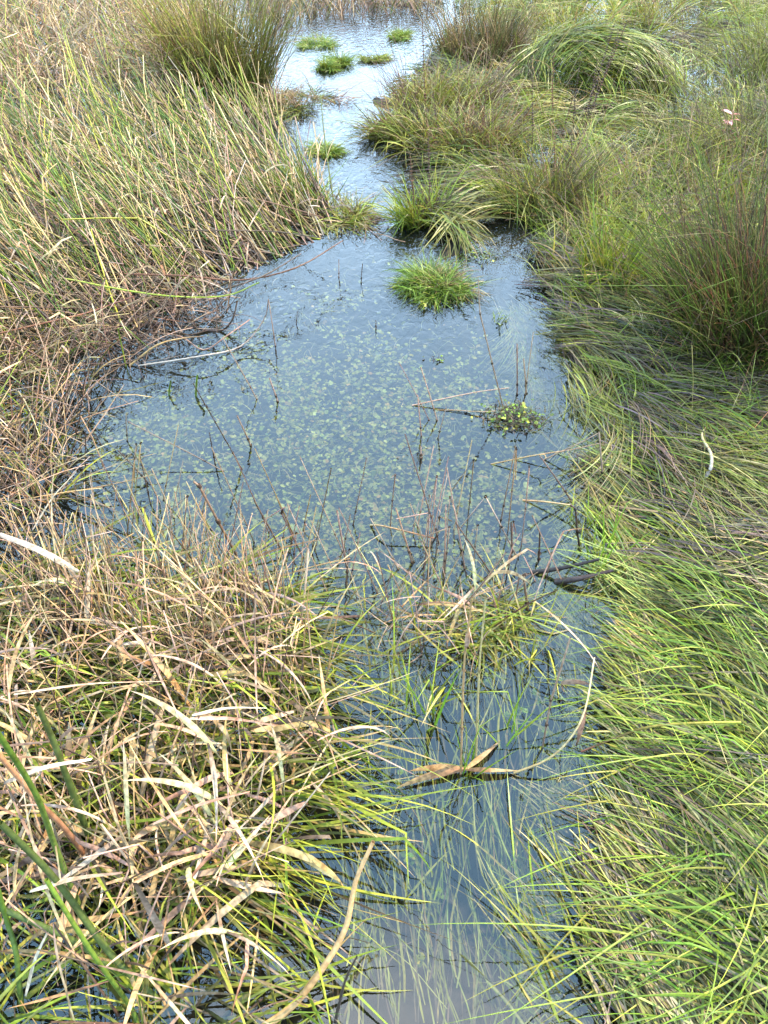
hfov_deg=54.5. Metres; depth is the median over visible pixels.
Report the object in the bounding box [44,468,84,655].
dead reed
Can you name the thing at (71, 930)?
dead reed
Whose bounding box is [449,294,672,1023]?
streaming grass
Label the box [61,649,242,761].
dead reed
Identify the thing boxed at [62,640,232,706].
dead reed
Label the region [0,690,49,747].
dead reed
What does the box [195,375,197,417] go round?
rush stub
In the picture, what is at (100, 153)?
rush
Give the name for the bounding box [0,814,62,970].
dead reed
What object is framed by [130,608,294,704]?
dead reed
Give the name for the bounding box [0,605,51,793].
dead reed
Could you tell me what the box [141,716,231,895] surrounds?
dead reed
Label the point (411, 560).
dead reed stalk
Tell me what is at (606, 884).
sedge tuft
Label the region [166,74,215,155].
rush
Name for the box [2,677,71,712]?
dead reed
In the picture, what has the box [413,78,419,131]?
seed stalk
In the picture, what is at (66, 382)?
dry stems
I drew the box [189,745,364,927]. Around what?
dead reed
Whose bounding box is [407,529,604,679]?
dead reed
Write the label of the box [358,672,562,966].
submerged leaves
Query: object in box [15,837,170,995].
dead reed
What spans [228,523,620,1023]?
submerged grass
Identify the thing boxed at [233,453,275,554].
dead reed stalk
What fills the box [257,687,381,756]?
dead reed
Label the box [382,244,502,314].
grass tussock
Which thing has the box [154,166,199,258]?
rush
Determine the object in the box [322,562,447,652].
dead reed
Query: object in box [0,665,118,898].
dead reed
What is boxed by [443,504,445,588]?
dead reed stalk
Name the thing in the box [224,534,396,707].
dead reed
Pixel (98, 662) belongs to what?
sedge tuft
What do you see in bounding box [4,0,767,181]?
ground
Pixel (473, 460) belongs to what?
dead reed stalk
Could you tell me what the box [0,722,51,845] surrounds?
dead reed
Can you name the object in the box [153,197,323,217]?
fallen rush
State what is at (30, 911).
sedge tuft
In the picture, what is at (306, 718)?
dead reed
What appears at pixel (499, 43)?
rush clump
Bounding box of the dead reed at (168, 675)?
[120,620,238,824]
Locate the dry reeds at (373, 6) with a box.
[237,0,445,23]
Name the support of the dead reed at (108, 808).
on the ground at (400, 29)
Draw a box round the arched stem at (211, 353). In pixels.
[139,302,268,366]
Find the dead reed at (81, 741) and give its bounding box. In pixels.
[0,708,178,836]
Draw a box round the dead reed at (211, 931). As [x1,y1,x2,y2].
[161,928,294,1014]
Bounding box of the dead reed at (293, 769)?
[263,625,337,784]
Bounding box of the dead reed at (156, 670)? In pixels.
[87,542,224,726]
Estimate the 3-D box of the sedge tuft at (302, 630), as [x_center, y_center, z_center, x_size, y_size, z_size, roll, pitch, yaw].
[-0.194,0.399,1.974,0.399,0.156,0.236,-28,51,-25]
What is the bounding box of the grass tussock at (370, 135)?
[336,52,451,154]
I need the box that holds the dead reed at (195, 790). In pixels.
[124,778,272,893]
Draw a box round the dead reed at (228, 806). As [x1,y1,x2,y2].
[179,749,262,904]
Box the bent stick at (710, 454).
[701,427,712,478]
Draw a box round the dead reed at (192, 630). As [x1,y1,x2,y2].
[141,551,219,700]
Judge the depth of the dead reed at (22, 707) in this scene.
1.74 m
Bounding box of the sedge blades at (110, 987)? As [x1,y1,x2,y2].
[0,798,408,1023]
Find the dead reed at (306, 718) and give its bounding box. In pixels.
[212,711,361,814]
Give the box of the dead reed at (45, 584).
[0,557,121,603]
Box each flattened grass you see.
[381,0,767,265]
[516,198,767,653]
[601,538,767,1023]
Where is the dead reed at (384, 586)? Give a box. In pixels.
[317,551,440,635]
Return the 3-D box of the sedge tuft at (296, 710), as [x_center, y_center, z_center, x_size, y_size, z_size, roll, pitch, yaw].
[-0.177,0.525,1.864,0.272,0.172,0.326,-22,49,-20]
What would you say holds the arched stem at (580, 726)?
on the ground at (400, 29)
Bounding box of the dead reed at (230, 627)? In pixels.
[91,579,292,689]
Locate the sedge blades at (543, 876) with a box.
[424,778,627,1023]
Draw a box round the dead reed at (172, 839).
[83,773,207,890]
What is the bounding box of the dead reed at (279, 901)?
[189,810,362,966]
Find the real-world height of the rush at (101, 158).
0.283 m
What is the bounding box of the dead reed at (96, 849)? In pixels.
[35,742,138,910]
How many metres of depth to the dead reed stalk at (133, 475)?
2.17 m
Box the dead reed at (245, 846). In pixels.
[176,816,319,873]
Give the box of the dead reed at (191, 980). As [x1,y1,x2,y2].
[50,918,263,1023]
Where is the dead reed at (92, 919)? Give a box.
[28,810,176,1023]
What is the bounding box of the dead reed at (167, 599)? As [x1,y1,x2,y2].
[79,549,199,627]
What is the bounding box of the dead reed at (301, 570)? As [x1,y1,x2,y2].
[179,558,366,610]
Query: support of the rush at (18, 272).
on the ground at (400, 29)
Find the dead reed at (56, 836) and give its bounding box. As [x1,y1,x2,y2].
[1,794,68,872]
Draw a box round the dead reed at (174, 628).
[136,574,224,681]
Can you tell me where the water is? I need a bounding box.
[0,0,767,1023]
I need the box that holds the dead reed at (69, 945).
[22,777,123,1022]
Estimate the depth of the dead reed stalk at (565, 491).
2.32 m
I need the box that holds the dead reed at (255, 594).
[216,506,267,634]
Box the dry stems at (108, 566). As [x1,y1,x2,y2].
[0,454,537,985]
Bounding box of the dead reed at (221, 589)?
[132,525,261,630]
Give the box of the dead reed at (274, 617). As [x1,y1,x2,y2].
[119,596,334,721]
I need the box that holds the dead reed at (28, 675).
[23,527,74,719]
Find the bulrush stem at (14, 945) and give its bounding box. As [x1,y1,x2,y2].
[0,888,30,1023]
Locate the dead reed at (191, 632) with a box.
[119,569,239,702]
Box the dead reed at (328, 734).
[227,645,412,803]
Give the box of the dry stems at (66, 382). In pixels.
[0,0,352,574]
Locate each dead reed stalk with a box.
[84,432,90,502]
[85,420,113,468]
[97,452,132,532]
[108,442,141,556]
[118,450,161,502]
[123,475,164,565]
[125,413,131,462]
[127,457,135,556]
[128,421,238,489]
[131,443,136,509]
[131,497,164,569]
[135,506,145,581]
[138,450,156,527]
[138,455,168,524]
[151,468,181,539]
[162,425,178,522]
[165,460,183,552]
[175,495,188,567]
[193,383,249,491]
[193,481,244,572]
[196,502,223,562]
[201,491,207,532]
[209,432,219,486]
[211,447,261,563]
[218,518,224,561]
[222,337,264,421]
[224,482,242,575]
[232,524,251,570]
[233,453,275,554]
[237,415,257,467]
[254,501,291,575]
[254,509,268,591]
[255,449,299,554]
[259,507,309,575]
[261,538,281,586]
[268,299,278,366]
[269,378,283,423]
[279,532,297,593]
[282,505,289,558]
[287,503,333,612]
[288,506,299,567]
[296,311,297,344]
[296,507,315,610]
[300,457,343,555]
[300,523,315,582]
[301,495,310,552]
[310,519,318,571]
[311,521,339,592]
[312,468,331,571]
[334,548,350,608]
[336,510,349,593]
[339,508,382,614]
[342,514,350,564]
[349,532,360,597]
[351,457,366,547]
[370,518,403,591]
[387,564,405,614]
[388,474,396,550]
[395,508,415,580]
[396,512,430,602]
[398,526,417,579]
[399,363,433,440]
[405,434,440,557]
[410,502,418,550]
[410,503,432,580]
[414,445,433,550]
[417,395,422,449]
[419,446,422,480]
[420,367,439,442]
[421,541,445,607]
[422,495,440,565]
[422,526,450,586]
[426,475,437,583]
[430,457,448,550]
[433,475,447,552]
[433,516,451,573]
[434,406,446,460]
[441,496,457,580]
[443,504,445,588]
[446,467,466,591]
[450,440,471,553]
[452,459,474,555]
[455,523,497,596]
[457,495,519,573]
[458,597,472,794]
[470,524,478,589]
[473,597,486,779]
[478,279,504,427]
[486,573,529,612]
[496,445,515,541]
[505,447,516,551]
[505,521,515,586]
[510,522,513,570]
[515,344,517,410]
[518,465,529,563]
[522,574,529,625]
[523,332,533,401]
[523,358,527,414]
[524,557,538,602]
[532,515,564,602]
[535,533,540,580]
[537,637,570,768]
[539,455,574,520]
[541,552,551,601]
[570,504,580,555]
[598,432,603,488]
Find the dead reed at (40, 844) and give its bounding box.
[0,765,99,900]
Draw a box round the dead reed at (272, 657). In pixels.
[220,549,313,720]
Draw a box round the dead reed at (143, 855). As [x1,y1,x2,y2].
[5,721,162,881]
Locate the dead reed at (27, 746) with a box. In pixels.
[0,697,51,845]
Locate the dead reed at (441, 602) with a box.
[374,553,467,653]
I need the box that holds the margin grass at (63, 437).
[0,293,159,553]
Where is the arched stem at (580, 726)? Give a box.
[513,657,594,773]
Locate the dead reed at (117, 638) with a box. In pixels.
[2,621,196,713]
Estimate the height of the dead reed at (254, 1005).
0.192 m
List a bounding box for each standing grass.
[454,0,767,317]
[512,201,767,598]
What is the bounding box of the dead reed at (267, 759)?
[231,665,344,808]
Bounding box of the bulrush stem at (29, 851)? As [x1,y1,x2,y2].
[0,820,177,1023]
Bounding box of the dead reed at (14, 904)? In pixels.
[0,812,21,916]
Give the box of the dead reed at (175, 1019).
[118,992,241,1023]
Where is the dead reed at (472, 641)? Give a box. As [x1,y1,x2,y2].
[461,587,490,696]
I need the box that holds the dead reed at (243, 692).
[203,660,333,724]
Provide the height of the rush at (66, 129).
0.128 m
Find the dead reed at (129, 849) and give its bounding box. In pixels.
[83,784,183,901]
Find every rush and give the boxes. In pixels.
[0,0,348,419]
[0,95,97,134]
[0,101,58,153]
[0,117,62,173]
[0,180,26,233]
[0,209,64,283]
[0,210,63,313]
[0,212,44,261]
[0,221,64,293]
[0,224,81,300]
[0,259,50,296]
[0,296,133,333]
[1,263,44,299]
[2,227,59,292]
[2,229,114,308]
[3,92,77,166]
[6,73,77,151]
[10,232,126,294]
[12,212,68,246]
[13,72,52,133]
[17,138,143,183]
[17,236,68,291]
[26,58,82,149]
[28,186,167,278]
[30,116,107,152]
[32,101,58,190]
[36,192,119,270]
[37,156,126,241]
[40,175,187,246]
[42,163,56,277]
[44,109,94,164]
[45,129,77,186]
[52,147,158,208]
[56,158,135,265]
[60,145,149,197]
[60,277,258,297]
[62,66,76,128]
[64,145,115,192]
[66,199,169,272]
[67,125,163,186]
[67,140,156,204]
[70,113,91,180]
[72,85,173,157]
[72,172,115,292]
[74,83,103,138]
[75,147,162,240]
[77,91,156,148]
[79,215,113,311]
[85,174,158,218]
[86,84,104,152]
[94,171,210,225]
[95,99,140,211]
[95,192,158,289]
[97,187,173,268]
[98,186,184,237]
[101,130,163,206]
[101,194,189,279]
[102,147,215,205]
[107,116,133,201]
[107,161,189,252]
[108,168,178,248]
[112,128,206,240]
[113,79,174,136]
[114,159,168,257]
[116,132,190,199]
[116,185,182,209]
[117,158,169,244]
[118,327,148,387]
[123,137,191,234]
[124,141,218,206]
[125,78,163,133]
[125,240,342,280]
[126,127,180,241]
[126,162,183,254]
[130,123,170,170]
[131,131,182,180]
[132,88,181,148]
[133,183,238,237]
[135,170,290,221]
[140,120,189,244]
[140,168,263,221]
[144,64,160,149]
[150,179,251,242]
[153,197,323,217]
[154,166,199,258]
[158,123,179,204]
[159,108,217,185]
[160,120,185,176]
[163,230,323,238]
[165,126,208,245]
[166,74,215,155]
[168,114,281,207]
[169,145,251,210]
[169,162,213,227]
[177,71,206,132]
[178,126,224,227]
[179,74,200,150]
[183,124,252,183]
[199,253,300,296]
[202,108,235,176]
[203,119,229,179]
[207,120,210,204]
[209,134,277,212]
[212,92,275,209]
[220,132,251,206]
[227,134,273,192]
[233,106,307,211]
[233,121,311,203]
[237,116,291,215]
[244,130,261,199]
[261,164,281,234]
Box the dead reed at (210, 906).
[100,841,289,945]
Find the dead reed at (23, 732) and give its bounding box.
[3,677,59,815]
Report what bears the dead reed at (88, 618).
on the ground at (400, 29)
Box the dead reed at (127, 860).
[39,741,273,994]
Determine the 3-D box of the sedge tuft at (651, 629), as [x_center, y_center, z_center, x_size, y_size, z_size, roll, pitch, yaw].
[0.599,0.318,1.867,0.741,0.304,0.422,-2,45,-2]
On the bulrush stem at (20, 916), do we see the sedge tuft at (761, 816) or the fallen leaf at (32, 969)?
the fallen leaf at (32, 969)
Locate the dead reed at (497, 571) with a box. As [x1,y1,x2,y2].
[439,548,536,630]
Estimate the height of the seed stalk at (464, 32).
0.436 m
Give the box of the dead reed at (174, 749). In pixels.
[143,713,285,777]
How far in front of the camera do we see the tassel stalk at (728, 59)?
4.04 m
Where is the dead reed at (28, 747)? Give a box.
[1,712,54,797]
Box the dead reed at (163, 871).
[55,787,210,962]
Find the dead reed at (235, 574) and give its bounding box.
[213,513,271,623]
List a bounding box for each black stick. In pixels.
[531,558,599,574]
[554,569,613,584]
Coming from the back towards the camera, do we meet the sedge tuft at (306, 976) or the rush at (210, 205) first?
the rush at (210, 205)
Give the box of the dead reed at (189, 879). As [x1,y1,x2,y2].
[186,797,263,911]
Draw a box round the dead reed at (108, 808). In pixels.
[55,678,198,853]
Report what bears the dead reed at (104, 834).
on the ground at (400, 29)
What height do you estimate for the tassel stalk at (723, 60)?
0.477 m
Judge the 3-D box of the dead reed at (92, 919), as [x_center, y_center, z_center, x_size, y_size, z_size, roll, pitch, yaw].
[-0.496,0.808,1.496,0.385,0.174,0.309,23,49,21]
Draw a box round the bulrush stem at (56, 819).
[0,753,111,886]
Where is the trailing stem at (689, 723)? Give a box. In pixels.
[581,721,740,752]
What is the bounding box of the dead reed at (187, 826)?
[88,773,204,846]
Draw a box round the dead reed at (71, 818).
[48,686,129,879]
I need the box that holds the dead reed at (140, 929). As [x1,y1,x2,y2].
[39,792,198,1020]
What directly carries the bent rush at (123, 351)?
in the ground at (400, 29)
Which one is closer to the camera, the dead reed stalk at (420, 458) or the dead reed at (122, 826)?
the dead reed at (122, 826)
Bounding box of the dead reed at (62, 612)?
[24,580,109,661]
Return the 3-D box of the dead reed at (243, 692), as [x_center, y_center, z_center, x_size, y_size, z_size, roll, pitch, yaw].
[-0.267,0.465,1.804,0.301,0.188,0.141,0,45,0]
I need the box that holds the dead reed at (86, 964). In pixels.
[65,811,121,1020]
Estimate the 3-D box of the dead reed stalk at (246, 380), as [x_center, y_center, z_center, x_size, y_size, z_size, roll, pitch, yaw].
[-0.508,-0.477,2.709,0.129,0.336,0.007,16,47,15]
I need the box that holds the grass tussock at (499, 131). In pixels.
[402,70,567,171]
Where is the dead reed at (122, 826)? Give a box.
[71,686,201,928]
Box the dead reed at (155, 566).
[92,547,209,632]
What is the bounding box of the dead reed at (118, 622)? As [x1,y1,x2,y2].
[41,592,234,696]
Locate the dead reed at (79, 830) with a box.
[59,770,156,976]
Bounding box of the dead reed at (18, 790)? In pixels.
[0,748,85,840]
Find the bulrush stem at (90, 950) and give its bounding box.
[44,878,138,1022]
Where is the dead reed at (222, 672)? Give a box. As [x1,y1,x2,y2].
[163,610,277,699]
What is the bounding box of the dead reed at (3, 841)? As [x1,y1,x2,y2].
[0,833,39,892]
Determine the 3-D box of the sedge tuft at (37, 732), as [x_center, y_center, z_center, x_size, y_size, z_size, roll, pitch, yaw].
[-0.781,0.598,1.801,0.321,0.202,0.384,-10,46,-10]
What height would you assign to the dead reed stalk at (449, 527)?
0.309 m
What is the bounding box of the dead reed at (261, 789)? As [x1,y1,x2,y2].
[155,731,330,804]
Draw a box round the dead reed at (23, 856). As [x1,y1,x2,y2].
[0,744,97,931]
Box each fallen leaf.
[0,533,78,572]
[4,758,91,783]
[14,681,160,694]
[23,456,84,488]
[25,927,50,995]
[29,872,121,892]
[32,472,75,529]
[113,715,174,750]
[132,882,169,943]
[153,791,249,824]
[170,740,185,778]
[190,716,275,725]
[192,707,266,715]
[396,768,463,788]
[411,764,463,770]
[465,767,516,771]
[466,741,499,768]
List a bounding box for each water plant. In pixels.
[403,285,473,312]
[421,355,443,364]
[461,244,507,268]
[471,394,553,437]
[491,310,516,327]
[558,447,626,486]
[577,562,640,609]
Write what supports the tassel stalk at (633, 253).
on the ground at (400, 29)
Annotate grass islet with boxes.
[291,30,344,54]
[300,131,351,162]
[310,54,342,76]
[317,43,360,71]
[355,52,394,67]
[384,25,419,45]
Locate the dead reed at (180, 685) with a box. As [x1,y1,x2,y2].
[115,598,219,735]
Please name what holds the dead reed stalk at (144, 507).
in the ground at (400, 29)
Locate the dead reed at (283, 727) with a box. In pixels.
[216,672,330,766]
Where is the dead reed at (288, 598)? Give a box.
[228,494,318,641]
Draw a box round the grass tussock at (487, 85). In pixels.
[389,29,550,119]
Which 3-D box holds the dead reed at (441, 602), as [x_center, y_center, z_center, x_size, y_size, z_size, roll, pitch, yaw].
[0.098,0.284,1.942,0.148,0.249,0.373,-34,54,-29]
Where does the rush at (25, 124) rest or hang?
on the ground at (400, 29)
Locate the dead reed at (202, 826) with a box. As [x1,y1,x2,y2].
[141,742,336,957]
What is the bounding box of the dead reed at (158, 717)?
[77,701,290,783]
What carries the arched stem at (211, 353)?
on the ground at (400, 29)
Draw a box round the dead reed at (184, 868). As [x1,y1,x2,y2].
[45,852,220,927]
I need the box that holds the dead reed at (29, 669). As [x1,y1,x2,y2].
[0,660,71,717]
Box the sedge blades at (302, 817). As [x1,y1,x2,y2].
[0,475,592,1023]
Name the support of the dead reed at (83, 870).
on the ground at (400, 29)
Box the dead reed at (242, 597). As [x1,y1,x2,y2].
[167,570,324,633]
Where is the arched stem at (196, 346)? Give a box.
[150,319,249,350]
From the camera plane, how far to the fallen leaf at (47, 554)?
1.87 m
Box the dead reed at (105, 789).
[9,736,165,828]
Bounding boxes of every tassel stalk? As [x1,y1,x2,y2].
[615,153,671,272]
[615,252,671,322]
[622,177,685,267]
[624,75,685,122]
[631,62,674,113]
[634,63,690,107]
[635,0,675,127]
[639,162,682,276]
[645,208,704,250]
[648,0,684,112]
[650,40,675,104]
[652,193,725,258]
[656,37,702,128]
[659,0,703,118]
[665,5,733,123]
[665,33,693,135]
[670,8,700,114]
[670,27,737,130]
[672,213,721,258]
[680,26,706,132]
[690,54,737,102]
[703,2,707,103]
[704,49,754,103]
[704,79,756,131]
[706,0,735,101]
[722,177,765,231]
[728,159,757,244]
[733,10,758,133]
[738,158,766,207]
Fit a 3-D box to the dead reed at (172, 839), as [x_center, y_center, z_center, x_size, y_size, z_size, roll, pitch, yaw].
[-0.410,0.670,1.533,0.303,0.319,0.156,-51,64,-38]
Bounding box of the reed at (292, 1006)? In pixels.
[261,840,374,1023]
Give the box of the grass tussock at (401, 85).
[357,32,496,118]
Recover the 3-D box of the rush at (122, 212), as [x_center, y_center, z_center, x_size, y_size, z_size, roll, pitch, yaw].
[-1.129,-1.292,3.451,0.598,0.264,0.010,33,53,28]
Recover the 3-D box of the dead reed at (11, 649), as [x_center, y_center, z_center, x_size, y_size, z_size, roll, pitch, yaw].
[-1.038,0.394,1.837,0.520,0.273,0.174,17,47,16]
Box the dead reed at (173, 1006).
[0,842,247,1023]
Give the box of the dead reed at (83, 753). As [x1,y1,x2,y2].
[0,692,104,789]
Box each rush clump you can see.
[80,0,326,105]
[400,0,578,75]
[449,104,658,238]
[538,68,767,426]
[609,4,767,205]
[658,0,767,95]
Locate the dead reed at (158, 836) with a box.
[112,676,229,907]
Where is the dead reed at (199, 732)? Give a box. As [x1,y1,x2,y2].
[129,690,264,854]
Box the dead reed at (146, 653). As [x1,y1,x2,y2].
[132,559,237,709]
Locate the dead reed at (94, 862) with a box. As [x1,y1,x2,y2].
[1,809,127,930]
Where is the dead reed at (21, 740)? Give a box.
[0,712,49,818]
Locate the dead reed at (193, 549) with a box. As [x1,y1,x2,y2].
[167,503,205,609]
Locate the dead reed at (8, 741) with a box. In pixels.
[7,707,100,755]
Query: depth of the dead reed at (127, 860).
1.46 m
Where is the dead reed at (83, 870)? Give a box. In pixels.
[21,864,113,934]
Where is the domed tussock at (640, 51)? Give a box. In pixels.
[501,7,696,103]
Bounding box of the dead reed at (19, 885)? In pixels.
[0,793,77,928]
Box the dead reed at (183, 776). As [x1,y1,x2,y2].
[138,754,244,919]
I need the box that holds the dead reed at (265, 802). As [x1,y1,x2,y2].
[225,722,291,847]
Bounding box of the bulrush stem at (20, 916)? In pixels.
[0,907,149,999]
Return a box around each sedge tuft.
[0,572,62,649]
[0,640,25,687]
[0,672,26,709]
[0,706,132,860]
[0,795,107,936]
[0,883,96,987]
[0,899,105,1023]
[0,920,139,1023]
[1,701,97,810]
[3,685,85,734]
[12,905,188,1023]
[28,1010,50,1023]
[29,828,193,913]
[33,528,121,589]
[33,722,161,831]
[40,540,113,606]
[50,615,139,718]
[50,920,190,1023]
[51,608,163,739]
[52,581,226,738]
[52,631,131,712]
[54,580,148,664]
[57,655,217,741]
[60,600,157,661]
[67,551,172,662]
[73,625,134,721]
[76,662,147,732]
[90,660,265,766]
[93,657,205,729]
[96,681,211,738]
[111,524,204,590]
[113,485,212,589]
[117,682,231,779]
[117,1010,132,1022]
[118,653,238,721]
[118,722,246,791]
[128,612,217,718]
[143,630,220,672]
[146,529,246,609]
[172,568,223,602]
[184,564,309,635]
[193,593,269,635]
[201,521,301,599]
[202,549,332,652]
[210,646,308,769]
[216,963,344,1023]
[228,878,398,1023]
[232,582,340,625]
[235,723,395,830]
[238,638,336,717]
[240,596,354,694]
[242,647,361,773]
[242,709,375,816]
[253,589,390,685]
[254,679,346,772]
[257,568,370,641]
[257,598,386,702]
[269,546,359,634]
[305,643,396,722]
[316,679,410,768]
[351,648,428,704]
[382,633,461,736]
[398,599,475,648]
[422,841,767,1023]
[424,592,493,678]
[439,713,516,821]
[440,613,512,678]
[447,913,754,1023]
[453,545,520,621]
[462,699,750,1002]
[472,589,724,743]
[473,596,542,666]
[473,673,594,753]
[476,587,709,730]
[486,588,545,616]
[494,661,697,1008]
[498,847,767,1023]
[499,599,568,635]
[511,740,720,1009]
[512,633,766,821]
[520,575,709,775]
[523,792,706,1021]
[526,525,763,666]
[528,704,767,905]
[535,720,742,849]
[541,482,608,531]
[541,758,732,1023]
[546,510,720,663]
[551,519,612,556]
[554,779,767,949]
[555,713,766,1009]
[558,561,767,800]
[560,509,758,718]
[566,480,640,547]
[571,843,740,1023]
[575,533,622,571]
[580,571,742,680]
[580,747,715,902]
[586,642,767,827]
[595,494,659,584]
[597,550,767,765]
[597,654,767,919]
[615,700,745,843]
[646,859,767,983]
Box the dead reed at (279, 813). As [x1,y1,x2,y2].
[207,786,309,934]
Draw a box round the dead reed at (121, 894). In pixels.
[72,806,137,946]
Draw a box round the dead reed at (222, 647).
[153,574,260,715]
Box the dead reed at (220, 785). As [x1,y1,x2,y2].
[204,770,290,866]
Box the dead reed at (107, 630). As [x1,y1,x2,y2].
[56,613,217,678]
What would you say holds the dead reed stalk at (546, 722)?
in the ground at (400, 29)
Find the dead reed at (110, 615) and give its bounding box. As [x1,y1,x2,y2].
[92,526,128,651]
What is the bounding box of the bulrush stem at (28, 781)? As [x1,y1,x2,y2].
[0,731,98,945]
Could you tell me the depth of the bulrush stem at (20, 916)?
1.36 m
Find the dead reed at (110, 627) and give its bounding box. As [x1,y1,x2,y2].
[59,576,176,672]
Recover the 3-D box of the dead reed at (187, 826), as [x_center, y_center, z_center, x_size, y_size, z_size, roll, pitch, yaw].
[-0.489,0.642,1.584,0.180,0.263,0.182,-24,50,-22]
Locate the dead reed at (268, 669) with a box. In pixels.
[163,619,326,725]
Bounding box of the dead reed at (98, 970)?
[3,896,203,1008]
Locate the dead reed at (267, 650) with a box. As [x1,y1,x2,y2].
[152,625,329,704]
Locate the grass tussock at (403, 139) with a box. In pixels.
[358,58,545,175]
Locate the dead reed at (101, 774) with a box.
[0,719,188,893]
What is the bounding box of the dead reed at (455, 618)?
[417,603,476,665]
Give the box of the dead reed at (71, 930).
[2,864,111,950]
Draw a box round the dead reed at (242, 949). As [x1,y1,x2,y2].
[131,848,340,1023]
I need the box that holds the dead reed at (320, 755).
[278,715,399,808]
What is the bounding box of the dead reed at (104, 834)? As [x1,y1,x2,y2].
[93,791,114,894]
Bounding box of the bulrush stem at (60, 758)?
[34,702,102,857]
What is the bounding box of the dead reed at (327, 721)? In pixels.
[253,658,348,787]
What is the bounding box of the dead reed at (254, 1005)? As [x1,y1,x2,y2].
[231,915,308,1023]
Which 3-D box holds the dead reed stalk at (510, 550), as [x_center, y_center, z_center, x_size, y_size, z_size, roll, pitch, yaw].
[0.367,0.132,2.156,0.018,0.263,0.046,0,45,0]
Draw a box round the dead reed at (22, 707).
[0,597,54,746]
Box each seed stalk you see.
[409,153,414,208]
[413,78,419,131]
[422,15,427,131]
[427,134,430,214]
[432,94,439,135]
[453,4,461,59]
[456,95,458,141]
[460,2,466,57]
[469,0,471,47]
[480,91,486,138]
[511,19,512,62]
[531,74,533,146]
[551,53,554,131]
[553,125,556,182]
[556,94,573,154]
[569,130,572,175]
[572,67,579,141]
[573,19,615,143]
[579,22,626,135]
[582,29,619,136]
[582,63,596,143]
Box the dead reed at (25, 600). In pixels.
[0,561,154,641]
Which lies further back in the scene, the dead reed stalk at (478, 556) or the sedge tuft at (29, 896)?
the dead reed stalk at (478, 556)
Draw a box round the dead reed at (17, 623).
[0,580,30,687]
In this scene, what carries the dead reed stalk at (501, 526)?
in the ground at (400, 29)
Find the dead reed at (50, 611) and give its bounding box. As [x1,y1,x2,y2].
[5,598,149,653]
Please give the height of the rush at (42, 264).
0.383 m
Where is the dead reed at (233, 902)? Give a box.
[123,880,298,1023]
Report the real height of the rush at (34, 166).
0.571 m
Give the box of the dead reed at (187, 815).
[36,775,278,880]
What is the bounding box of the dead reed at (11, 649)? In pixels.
[0,647,53,694]
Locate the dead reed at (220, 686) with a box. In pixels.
[102,576,249,741]
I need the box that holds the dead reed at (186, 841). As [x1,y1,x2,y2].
[125,814,235,894]
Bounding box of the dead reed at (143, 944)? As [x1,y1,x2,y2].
[101,881,182,1018]
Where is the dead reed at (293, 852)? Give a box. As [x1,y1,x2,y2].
[222,754,342,885]
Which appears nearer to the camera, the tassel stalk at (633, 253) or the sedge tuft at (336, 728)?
the sedge tuft at (336, 728)
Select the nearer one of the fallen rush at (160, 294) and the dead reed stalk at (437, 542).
the dead reed stalk at (437, 542)
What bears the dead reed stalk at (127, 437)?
in the ground at (400, 29)
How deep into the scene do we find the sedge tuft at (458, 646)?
1.97 m
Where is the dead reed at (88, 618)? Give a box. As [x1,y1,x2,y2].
[0,574,145,677]
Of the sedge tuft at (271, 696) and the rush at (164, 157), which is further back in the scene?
the rush at (164, 157)
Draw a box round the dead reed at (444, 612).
[373,582,504,654]
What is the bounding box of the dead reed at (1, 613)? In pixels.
[0,588,57,716]
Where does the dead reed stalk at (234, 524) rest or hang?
in the ground at (400, 29)
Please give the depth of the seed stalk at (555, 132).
3.78 m
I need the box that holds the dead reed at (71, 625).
[43,514,132,674]
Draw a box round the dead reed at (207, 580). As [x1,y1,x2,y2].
[160,541,251,644]
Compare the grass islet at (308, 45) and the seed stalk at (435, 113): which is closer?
the seed stalk at (435, 113)
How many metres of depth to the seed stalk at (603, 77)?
4.23 m
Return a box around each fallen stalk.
[369,524,433,538]
[412,388,507,405]
[437,410,491,411]
[491,454,545,464]
[517,443,598,459]
[522,500,569,504]
[544,433,597,459]
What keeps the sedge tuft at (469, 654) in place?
on the ground at (400, 29)
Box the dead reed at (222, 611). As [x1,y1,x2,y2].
[167,560,284,651]
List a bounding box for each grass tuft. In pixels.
[223,118,366,213]
[249,69,371,125]
[281,184,404,241]
[360,149,479,234]
[548,172,687,293]
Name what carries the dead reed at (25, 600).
on the ground at (400, 29)
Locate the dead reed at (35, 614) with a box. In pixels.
[0,590,98,655]
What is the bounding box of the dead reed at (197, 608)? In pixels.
[165,522,226,648]
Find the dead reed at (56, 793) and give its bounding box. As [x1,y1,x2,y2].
[21,748,97,907]
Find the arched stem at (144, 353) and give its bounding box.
[129,336,203,365]
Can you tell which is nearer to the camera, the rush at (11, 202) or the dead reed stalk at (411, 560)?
the dead reed stalk at (411, 560)
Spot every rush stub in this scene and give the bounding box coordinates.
[168,381,171,415]
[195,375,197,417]
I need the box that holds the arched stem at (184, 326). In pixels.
[140,301,237,332]
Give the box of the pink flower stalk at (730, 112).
[723,109,741,145]
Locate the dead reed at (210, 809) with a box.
[115,753,279,845]
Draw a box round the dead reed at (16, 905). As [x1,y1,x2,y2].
[11,759,135,975]
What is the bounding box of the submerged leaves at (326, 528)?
[63,247,595,716]
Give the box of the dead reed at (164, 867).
[120,739,265,904]
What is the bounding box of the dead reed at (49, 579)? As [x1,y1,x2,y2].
[33,578,125,611]
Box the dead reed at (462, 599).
[428,539,475,636]
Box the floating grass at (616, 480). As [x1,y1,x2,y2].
[535,295,767,1023]
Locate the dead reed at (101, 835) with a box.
[8,819,133,898]
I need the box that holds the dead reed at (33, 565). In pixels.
[0,530,100,596]

